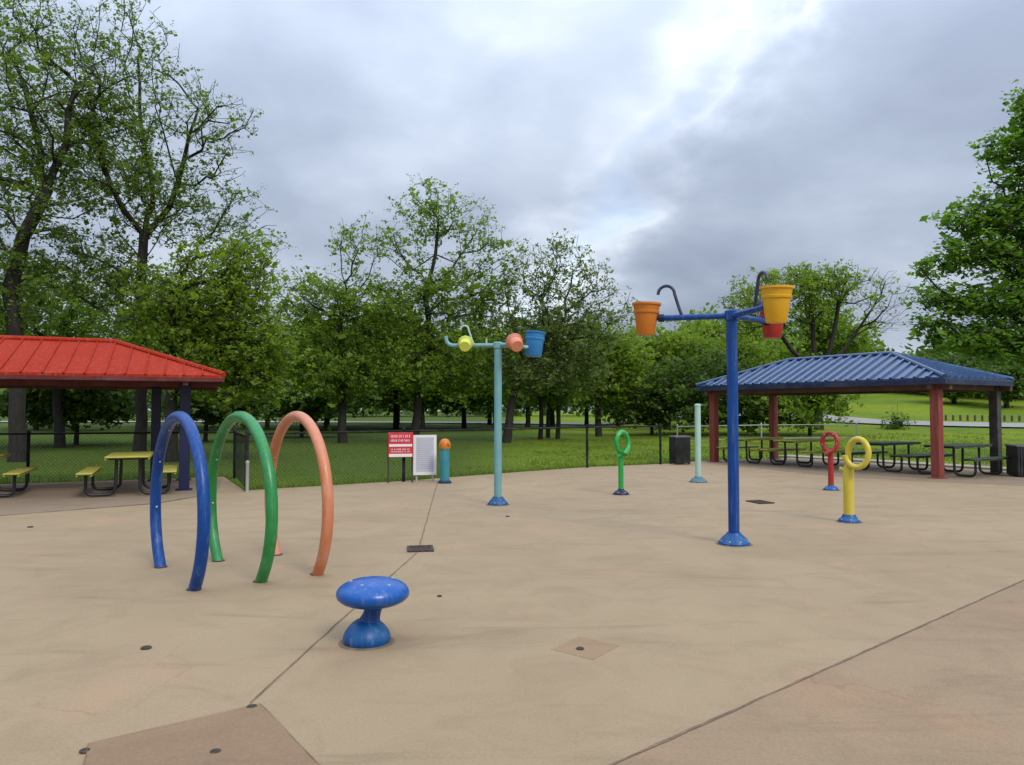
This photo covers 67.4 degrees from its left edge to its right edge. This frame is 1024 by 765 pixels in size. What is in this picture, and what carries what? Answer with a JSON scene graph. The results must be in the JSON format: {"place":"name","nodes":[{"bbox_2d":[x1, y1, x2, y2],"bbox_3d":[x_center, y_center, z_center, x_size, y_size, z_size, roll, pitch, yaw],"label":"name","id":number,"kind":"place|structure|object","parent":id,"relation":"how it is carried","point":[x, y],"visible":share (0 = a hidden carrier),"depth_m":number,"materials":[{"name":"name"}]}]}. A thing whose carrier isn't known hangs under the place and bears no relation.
{"place":"outdoors","nodes":[
{"label":"outdoors","id":0,"kind":"place"},
{"bbox_2d":[0,478,222,515],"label":"shelter paving","id":1,"kind":"structure","parent":0,"point":[34,498],"depth_m":14.35,"materials":[{"name":"concrete"}]},
{"bbox_2d":[0,453,37,497],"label":"picnic table","id":2,"kind":"object","parent":1,"relation":"on","point":[21,471],"visible":1,"depth_m":14.62,"materials":[{"name":"yellow paint"}]},
{"bbox_2d":[8,496,194,514],"bbox_3d":[-6.562,2.078,13.155,0.601,0.001,3.878,-1,-3,33],"label":"expansion joint","id":3,"kind":"object","parent":1,"relation":"on","point":[100,507],"visible":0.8,"depth_m":12.66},
{"bbox_2d":[0,335,225,490],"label":"picnic shelter","id":4,"kind":"object","parent":1,"relation":"on","point":[35,362],"visible":0.94,"depth_m":15.11,"materials":[{"name":"red metal"}]},
{"bbox_2d":[75,451,176,496],"bbox_3d":[-7.450,1.766,14.995,1.670,0.746,1.830,1,-2,-23],"label":"picnic table","id":5,"kind":"object","parent":1,"relation":"on","point":[142,456],"visible":0.96,"depth_m":14.53,"materials":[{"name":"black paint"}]},
{"bbox_2d":[444,325,545,505],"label":"bucket tower","id":6,"kind":"structure","parent":0,"point":[533,346],"depth_m":13.13,"materials":[{"name":"teal metal"}]},
{"bbox_2d":[0,458,1023,764],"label":"splash pad","id":7,"kind":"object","parent":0,"point":[672,600],"visible":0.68,"depth_m":6.36,"materials":[{"name":"concrete"}]},
{"bbox_2d":[140,645,151,649],"bbox_3d":[-2.466,1.785,5.179,0.070,0.008,0.070,-1,-3,34],"label":"ground nozzle","id":8,"kind":"object","parent":7,"relation":"on","point":[146,647],"visible":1,"depth_m":5.17,"materials":[{"name":"metal"}]},
{"bbox_2d":[150,411,210,590],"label":"spray arch","id":9,"kind":"structure","parent":7,"relation":"on","point":[184,420],"depth_m":6.96,"materials":[{"name":"blue paint"}]},
{"bbox_2d":[84,704,318,764],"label":"concrete patch","id":10,"kind":"object","parent":7,"relation":"on","point":[259,734],"visible":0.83,"depth_m":3.67,"materials":[{"name":"beige concrete"}]},
{"bbox_2d":[79,748,89,752],"bbox_3d":[-2.005,1.727,3.607,0.047,0.008,0.047,0,-2,-12],"label":"ground nozzle","id":11,"kind":"object","parent":10,"relation":"on","point":[83,750],"visible":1,"depth_m":3.60,"materials":[{"name":"metal"}]},
{"bbox_2d":[83,703,320,764],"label":"patch seam","id":12,"kind":"object","parent":10,"relation":"on","point":[223,711],"visible":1,"depth_m":3.81,"materials":[{"name":"beige concrete"}]},
{"bbox_2d":[210,748,221,753],"bbox_3d":[-1.387,1.726,3.597,0.053,0.008,0.053,1,-2,-22],"label":"ground nozzle","id":13,"kind":"object","parent":10,"relation":"on","point":[215,750],"visible":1,"depth_m":3.60,"materials":[{"name":"metal"}]},
{"bbox_2d":[246,704,256,707],"bbox_3d":[-1.404,1.746,4.144,0.056,0.008,0.056,1,-2,-26],"label":"ground nozzle","id":14,"kind":"object","parent":10,"relation":"on","point":[251,706],"visible":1,"depth_m":4.14,"materials":[{"name":"metal"}]},
{"bbox_2d":[208,411,277,582],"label":"spray arch","id":15,"kind":"structure","parent":7,"relation":"on","point":[250,422],"depth_m":7.25,"materials":[{"name":"green paint"}]},
{"bbox_2d":[245,460,249,491],"bbox_3d":[-5.250,1.855,15.242,0.080,0.620,0.080,0,-2,0],"label":"marker post","id":16,"kind":"object","parent":7,"relation":"on","point":[247,462],"visible":1,"depth_m":15.21,"materials":[{"name":"metal"}]},
{"bbox_2d":[265,411,333,575],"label":"spray arch","id":17,"kind":"structure","parent":7,"relation":"on","point":[306,421],"depth_m":7.42,"materials":[{"name":"orange paint"}]},
{"bbox_2d":[249,552,416,702],"bbox_3d":[-1.256,1.832,6.442,0.024,0.001,4.504,0,-2,5],"label":"expansion joint","id":18,"kind":"object","parent":7,"relation":"on","point":[312,645],"visible":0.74,"depth_m":5.16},
{"bbox_2d":[336,576,408,650],"bbox_3d":[-0.965,1.579,5.328,0.504,0.439,0.504,1,-2,-17],"label":"spray mushroom","id":19,"kind":"object","parent":7,"relation":"on","point":[372,597],"visible":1,"depth_m":5.20,"materials":[{"name":"blue paint"}]},
{"bbox_2d":[387,432,412,482],"bbox_3d":[-2.496,1.676,17.182,0.570,1.141,0.056,1,-2,-14],"label":"warning sign","id":20,"kind":"object","parent":7,"relation":"on","point":[399,444],"visible":1,"depth_m":17.16,"materials":[{"name":"metal"}]},
{"bbox_2d":[407,545,433,551],"bbox_3d":[-1.060,1.918,8.883,0.300,0.016,0.340,0,-2,-9],"label":"floor drain","id":21,"kind":"object","parent":7,"relation":"on","point":[420,548],"visible":1,"depth_m":8.86,"materials":[{"name":"metal"}]},
{"bbox_2d":[413,435,436,481],"bbox_3d":[-1.985,1.731,17.479,0.527,1.073,0.065,1,-2,-14],"label":"notice board","id":22,"kind":"object","parent":7,"relation":"on","point":[424,453],"visible":0.98,"depth_m":17.45,"materials":[{"name":"white metal"}]},
{"bbox_2d":[420,479,439,544],"bbox_3d":[-1.404,2.094,13.531,0.041,0.001,9.021,0,-2,-4],"label":"expansion joint","id":23,"kind":"object","parent":7,"relation":"on","point":[427,517],"visible":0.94,"depth_m":11.44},
{"bbox_2d":[438,439,451,483],"bbox_3d":[-1.493,1.740,17.079,0.300,0.985,0.300,0,-2,0],"label":"water play bollard","id":24,"kind":"object","parent":7,"relation":"on","point":[444,446],"visible":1,"depth_m":16.99,"materials":[{"name":"teal metal"}]},
{"bbox_2d":[551,636,618,659],"bbox_3d":[0.497,1.793,5.194,0.340,0.004,0.384,-2,-3,36],"label":"concrete patch","id":25,"kind":"object","parent":7,"relation":"on","point":[593,649],"visible":1,"depth_m":5.20,"materials":[{"name":"beige concrete"}]},
{"bbox_2d":[611,430,630,495],"bbox_3d":[2.088,1.527,14.741,0.370,1.239,0.401,-2,-3,42],"label":"loop spray","id":26,"kind":"object","parent":7,"relation":"on","point":[620,491],"visible":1,"depth_m":14.69,"materials":[{"name":"green paint"}]},
{"bbox_2d":[668,435,690,464],"bbox_3d":[5.050,2.031,23.141,0.510,0.852,0.510,1,-2,-14],"label":"trash bin","id":27,"kind":"object","parent":7,"relation":"on","point":[679,449],"visible":1,"depth_m":22.93,"materials":[{"name":"grey metal"}]},
{"bbox_2d":[689,404,708,482],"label":"spray column","id":28,"kind":"structure","parent":7,"relation":"on","point":[698,478],"depth_m":17.25,"materials":[{"name":"teal metal"}]},
{"bbox_2d":[746,500,774,503],"bbox_3d":[4.338,2.087,13.440,0.300,0.016,0.420,1,-2,-17],"label":"floor drain","id":29,"kind":"object","parent":7,"relation":"on","point":[760,501],"visible":1,"depth_m":13.42,"materials":[{"name":"metal"}]},
{"bbox_2d":[609,579,1023,764],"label":"expansion joint","id":30,"kind":"object","parent":7,"relation":"on","point":[684,731],"visible":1,"depth_m":4.41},
{"bbox_2d":[614,581,1023,764],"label":"pad section","id":31,"kind":"object","parent":7,"relation":"on","point":[948,689],"visible":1,"depth_m":4.10,"materials":[{"name":"concrete"}]},
{"bbox_2d":[820,431,840,490],"bbox_3d":[6.453,1.577,15.561,0.401,1.199,0.370,-2,-3,40],"label":"loop spray","id":32,"kind":"object","parent":7,"relation":"on","point":[830,486],"visible":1,"depth_m":15.50,"materials":[{"name":"red paint"}]},
{"bbox_2d":[835,436,871,523],"bbox_3d":[4.870,1.389,11.032,0.368,1.240,0.515,0,-2,-5],"label":"loop spray","id":33,"kind":"object","parent":7,"relation":"on","point":[848,516],"visible":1,"depth_m":11.03,"materials":[{"name":"yellow paint"}]},
{"bbox_2d":[0,392,1023,489],"bbox_3d":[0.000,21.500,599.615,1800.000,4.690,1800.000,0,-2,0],"label":"lawn","id":34,"kind":"structure","parent":0,"point":[915,406],"depth_m":38.40,"materials":[{"name":"green plant"}]},
{"bbox_2d":[0,326,129,431],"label":"back tree","id":35,"kind":"object","parent":34,"relation":"on","point":[2,390],"visible":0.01,"depth_m":50.12,"materials":[{"name":"green plant"}]},
{"bbox_2d":[0,0,133,461],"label":"tree","id":36,"kind":"object","parent":34,"relation":"on","point":[16,262],"visible":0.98,"depth_m":25.05,"materials":[{"name":"green plant"}]},
{"bbox_2d":[0,388,150,444],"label":"shrub","id":37,"kind":"object","parent":34,"relation":"on","point":[100,407],"visible":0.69,"depth_m":33.99,"materials":[{"name":"green plant"}]},
{"bbox_2d":[0,256,158,447],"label":"tree","id":38,"kind":"object","parent":34,"relation":"on","point":[73,313],"visible":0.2,"depth_m":32.45,"materials":[{"name":"green plant"}]},
{"bbox_2d":[0,429,244,486],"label":"chain link fence","id":39,"kind":"object","parent":34,"relation":"on","point":[28,433],"visible":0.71,"depth_m":17.84,"materials":[{"name":"black metal"}]},
{"bbox_2d":[28,0,288,451],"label":"tree","id":40,"kind":"object","parent":34,"relation":"on","point":[117,278],"visible":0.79,"depth_m":26.94,"materials":[{"name":"green plant"}]},
{"bbox_2d":[97,320,240,428],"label":"back tree","id":41,"kind":"object","parent":34,"relation":"on","point":[156,350],"depth_m":55.93,"materials":[{"name":"green plant"}]},
{"bbox_2d":[146,307,210,417],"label":"back tree","id":42,"kind":"object","parent":34,"relation":"on","point":[149,401],"depth_m":48.51,"materials":[{"name":"green plant"}]},
{"bbox_2d":[101,228,314,461],"bbox_3d":[-9.805,-1.210,25.066,6.822,7.729,4.304,0,-2,0],"label":"tree","id":43,"kind":"object","parent":34,"relation":"on","point":[221,329],"visible":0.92,"depth_m":24.61,"materials":[{"name":"green plant"}]},
{"bbox_2d":[147,382,273,441],"bbox_3d":[-14.873,1.097,38.024,6.578,3.784,4.715,0,-2,0],"label":"shrub","id":44,"kind":"object","parent":34,"relation":"on","point":[212,414],"visible":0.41,"depth_m":37.33,"materials":[{"name":"green plant"}]},
{"bbox_2d":[235,333,293,429],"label":"back tree","id":45,"kind":"object","parent":34,"relation":"on","point":[267,425],"visible":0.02,"depth_m":54.75,"materials":[{"name":"green plant"}]},
{"bbox_2d":[259,375,359,436],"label":"shrub","id":46,"kind":"object","parent":34,"relation":"on","point":[315,409],"visible":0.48,"depth_m":43.02,"materials":[{"name":"green plant"}]},
{"bbox_2d":[241,305,390,427],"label":"back tree","id":47,"kind":"object","parent":34,"relation":"on","point":[326,422],"visible":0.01,"depth_m":57.75,"materials":[{"name":"green plant"}]},
{"bbox_2d":[260,210,404,442],"bbox_3d":[-8.928,-2.675,37.122,7.289,11.284,5.632,0,-2,0],"label":"tree","id":48,"kind":"object","parent":34,"relation":"on","point":[329,370],"visible":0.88,"depth_m":36.59,"materials":[{"name":"green plant"}]},
{"bbox_2d":[281,321,387,419],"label":"back tree","id":49,"kind":"object","parent":34,"relation":"on","point":[363,404],"visible":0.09,"depth_m":51.17,"materials":[{"name":"green plant"}]},
{"bbox_2d":[346,294,444,428],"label":"back tree","id":50,"kind":"object","parent":34,"relation":"on","point":[394,409],"visible":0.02,"depth_m":56.83,"materials":[{"name":"green plant"}]},
{"bbox_2d":[369,331,441,424],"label":"back tree","id":51,"kind":"object","parent":34,"relation":"on","point":[404,406],"visible":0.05,"depth_m":66.82,"materials":[{"name":"green plant"}]},
{"bbox_2d":[370,334,472,429],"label":"back tree","id":52,"kind":"object","parent":34,"relation":"on","point":[427,402],"visible":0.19,"depth_m":52.62,"materials":[{"name":"green plant"}]},
{"bbox_2d":[328,173,540,434],"bbox_3d":[-3.770,-3.682,38.278,10.536,13.352,6.186,0,-2,0],"label":"tree","id":53,"kind":"object","parent":34,"relation":"on","point":[409,372],"visible":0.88,"depth_m":37.62,"materials":[{"name":"green plant"}]},
{"bbox_2d":[244,423,661,490],"bbox_3d":[-0.492,1.777,19.279,12.507,1.375,0.517,2,-3,-39],"label":"chain link fence","id":54,"kind":"object","parent":34,"relation":"on","point":[403,459],"visible":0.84,"depth_m":18.66,"materials":[{"name":"black metal"}]},
{"bbox_2d":[428,317,495,428],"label":"back tree","id":55,"kind":"object","parent":34,"relation":"on","point":[463,410],"visible":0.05,"depth_m":57.35,"materials":[{"name":"green plant"}]},
{"bbox_2d":[440,315,528,427],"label":"back tree","id":56,"kind":"object","parent":34,"relation":"on","point":[488,410],"visible":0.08,"depth_m":53.91,"materials":[{"name":"green plant"}]},
{"bbox_2d":[468,326,518,424],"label":"back tree","id":57,"kind":"object","parent":34,"relation":"on","point":[489,421],"depth_m":68.71,"materials":[{"name":"green plant"}]},
{"bbox_2d":[0,322,1016,416],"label":"wood","id":58,"kind":"object","parent":34,"relation":"on","point":[455,413],"visible":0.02,"depth_m":112.86,"materials":[{"name":"green plant"}]},
{"bbox_2d":[485,334,579,427],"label":"back tree","id":59,"kind":"object","parent":34,"relation":"on","point":[527,417],"visible":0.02,"depth_m":59.83,"materials":[{"name":"green plant"}]},
{"bbox_2d":[517,325,572,439],"bbox_3d":[1.532,-0.090,40.032,3.460,6.214,2.950,-2,-3,38],"label":"tree","id":60,"kind":"object","parent":34,"relation":"on","point":[540,407],"visible":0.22,"depth_m":39.89,"materials":[{"name":"green plant"}]},
{"bbox_2d":[518,332,580,437],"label":"tree","id":61,"kind":"object","parent":34,"relation":"on","point":[548,418],"visible":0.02,"depth_m":41.37,"materials":[{"name":"green plant"}]},
{"bbox_2d":[502,307,605,426],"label":"back tree","id":62,"kind":"object","parent":34,"relation":"on","point":[552,419],"visible":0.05,"depth_m":63.72,"materials":[{"name":"green plant"}]},
{"bbox_2d":[520,334,598,438],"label":"tree","id":63,"kind":"object","parent":34,"relation":"on","point":[562,401],"visible":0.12,"depth_m":40.33,"materials":[{"name":"green plant"}]},
{"bbox_2d":[481,228,639,442],"bbox_3d":[2.334,-2.287,36.975,8.403,10.548,4.052,0,-2,0],"label":"tree","id":64,"kind":"object","parent":34,"relation":"on","point":[556,352],"visible":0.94,"depth_m":36.80,"materials":[{"name":"green plant"}]},
{"bbox_2d":[554,335,625,425],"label":"back tree","id":65,"kind":"object","parent":34,"relation":"on","point":[586,420],"visible":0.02,"depth_m":65.72,"materials":[{"name":"green plant"}]},
{"bbox_2d":[569,309,664,436],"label":"tree","id":66,"kind":"object","parent":34,"relation":"on","point":[628,362],"visible":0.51,"depth_m":42.39,"materials":[{"name":"green plant"}]},
{"bbox_2d":[593,348,711,434],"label":"shrub","id":67,"kind":"object","parent":34,"relation":"on","point":[643,408],"visible":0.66,"depth_m":43.29,"materials":[{"name":"green plant"}]},
{"bbox_2d":[618,322,724,429],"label":"tree","id":68,"kind":"object","parent":34,"relation":"on","point":[664,344],"visible":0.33,"depth_m":49.08,"materials":[{"name":"green plant"}]},
{"bbox_2d":[650,302,741,413],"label":"back tree","id":69,"kind":"object","parent":34,"relation":"on","point":[697,324],"visible":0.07,"depth_m":61.59,"materials":[{"name":"green plant"}]},
{"bbox_2d":[657,340,786,434],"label":"shrub","id":70,"kind":"object","parent":34,"relation":"on","point":[687,393],"visible":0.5,"depth_m":40.45,"materials":[{"name":"green plant"}]},
{"bbox_2d":[674,320,784,424],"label":"tree","id":71,"kind":"object","parent":34,"relation":"on","point":[755,351],"visible":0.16,"depth_m":50.97,"materials":[{"name":"green plant"}]},
{"bbox_2d":[665,308,804,358],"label":"back tree","id":72,"kind":"object","parent":34,"relation":"on","point":[775,341],"visible":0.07,"depth_m":64.41,"materials":[{"name":"green plant"}]},
{"bbox_2d":[676,422,856,451],"bbox_3d":[9.163,2.122,27.859,8.691,1.309,0.886,1,-2,-27],"label":"railing","id":73,"kind":"object","parent":34,"relation":"on","point":[782,424],"visible":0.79,"depth_m":28.71,"materials":[{"name":"metal"}]},
{"bbox_2d":[756,334,804,364],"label":"back tree","id":74,"kind":"object","parent":34,"relation":"on","point":[781,355],"visible":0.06,"depth_m":71.01,"materials":[{"name":"green plant"}]},
{"bbox_2d":[781,320,810,359],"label":"back tree","id":75,"kind":"object","parent":34,"relation":"on","point":[792,333],"visible":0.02,"depth_m":81.59,"materials":[{"name":"green plant"}]},
{"bbox_2d":[738,351,866,435],"bbox_3d":[15.173,0.634,40.156,6.953,4.460,4.331,0,-2,0],"label":"shrub","id":76,"kind":"object","parent":34,"relation":"on","point":[804,409],"visible":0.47,"depth_m":39.22,"materials":[{"name":"green plant"}]},
{"bbox_2d":[714,256,916,429],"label":"tree","id":77,"kind":"object","parent":34,"relation":"on","point":[809,282],"visible":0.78,"depth_m":44.93,"materials":[{"name":"green plant"}]},
{"bbox_2d":[788,293,885,356],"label":"back tree","id":78,"kind":"object","parent":34,"relation":"on","point":[845,331],"visible":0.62,"depth_m":84.84,"materials":[{"name":"green plant"}]},
{"bbox_2d":[878,407,917,429],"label":"shrub","id":79,"kind":"object","parent":34,"relation":"on","point":[897,423],"visible":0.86,"depth_m":44.86,"materials":[{"name":"green plant"}]},
{"bbox_2d":[889,351,932,393],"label":"tree","id":80,"kind":"object","parent":34,"relation":"on","point":[913,354],"depth_m":76.92,"materials":[{"name":"green plant"}]},
{"bbox_2d":[921,362,986,403],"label":"tree","id":81,"kind":"object","parent":34,"relation":"on","point":[952,396],"visible":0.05,"depth_m":65.27,"materials":[{"name":"green plant"}]},
{"bbox_2d":[918,349,998,395],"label":"tree","id":82,"kind":"object","parent":34,"relation":"on","point":[951,358],"visible":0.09,"depth_m":72.73,"materials":[{"name":"green plant"}]},
{"bbox_2d":[898,79,1023,373],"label":"tree","id":83,"kind":"object","parent":34,"relation":"on","point":[1003,252],"visible":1,"depth_m":24.97,"materials":[{"name":"green plant"}]},
{"bbox_2d":[951,348,1023,398],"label":"tree","id":84,"kind":"object","parent":34,"relation":"on","point":[970,365],"visible":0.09,"depth_m":69.84,"materials":[{"name":"green plant"}]},
{"bbox_2d":[974,360,1023,407],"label":"tree","id":85,"kind":"object","parent":34,"relation":"on","point":[1018,383],"visible":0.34,"depth_m":61.30,"materials":[{"name":"green plant"}]},
{"bbox_2d":[0,411,1023,426],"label":"road","id":86,"kind":"structure","parent":0,"point":[864,420],"depth_m":51.89,"materials":[{"name":"grey asphalt"}]},
{"bbox_2d":[0,0,1023,410],"label":"sky","id":87,"kind":"structure","parent":0,"point":[693,145],"materials":[{"name":"grey"}]},
{"bbox_2d":[632,271,794,546],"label":"bucket tower","id":88,"kind":"structure","parent":0,"point":[772,311],"depth_m":9.24,"materials":[{"name":"blue metal"}]},
{"bbox_2d":[704,458,1023,485],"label":"shelter paving","id":89,"kind":"structure","parent":0,"point":[872,471],"depth_m":19.94,"materials":[{"name":"concrete"}]},
{"bbox_2d":[716,437,794,463],"bbox_3d":[7.550,2.098,23.939,1.830,0.746,1.670,1,-3,-33],"label":"picnic table","id":90,"kind":"object","parent":89,"relation":"on","point":[746,439],"visible":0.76,"depth_m":23.86,"materials":[{"name":"black paint"}]},
{"bbox_2d":[760,439,844,466],"bbox_3d":[8.550,2.044,22.490,1.830,0.746,1.670,1,-3,-33],"label":"picnic table","id":91,"kind":"object","parent":89,"relation":"on","point":[797,441],"visible":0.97,"depth_m":22.32,"materials":[{"name":"black paint"}]},
{"bbox_2d":[696,351,1013,478],"bbox_3d":[9.337,0.809,21.926,3.462,3.205,7.817,1,-3,-33],"label":"picnic shelter","id":92,"kind":"object","parent":89,"relation":"on","point":[884,372],"visible":0.9,"depth_m":20.16,"materials":[{"name":"blue metal"}]},
{"bbox_2d":[841,441,930,471],"bbox_3d":[10.150,1.977,20.691,1.830,0.746,1.670,1,-3,-33],"label":"picnic table","id":93,"kind":"object","parent":89,"relation":"on","point":[894,444],"visible":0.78,"depth_m":20.51,"materials":[{"name":"black paint"}]},
{"bbox_2d":[905,443,1010,476],"bbox_3d":[11.150,1.922,19.192,1.830,0.746,1.670,1,-3,-33],"label":"picnic table","id":94,"kind":"object","parent":89,"relation":"on","point":[962,446],"visible":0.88,"depth_m":18.98,"materials":[{"name":"black paint"}]},
{"bbox_2d":[1005,444,1023,476],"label":"trash bin","id":95,"kind":"object","parent":89,"relation":"on","point":[1015,462],"visible":0.99,"depth_m":18.65,"materials":[{"name":"grey metal"}]},
{"bbox_2d":[778,455,1005,470],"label":"sidewalk","id":96,"kind":"structure","parent":0,"point":[897,462],"depth_m":23.85,"materials":[{"name":"concrete"}]}
]}

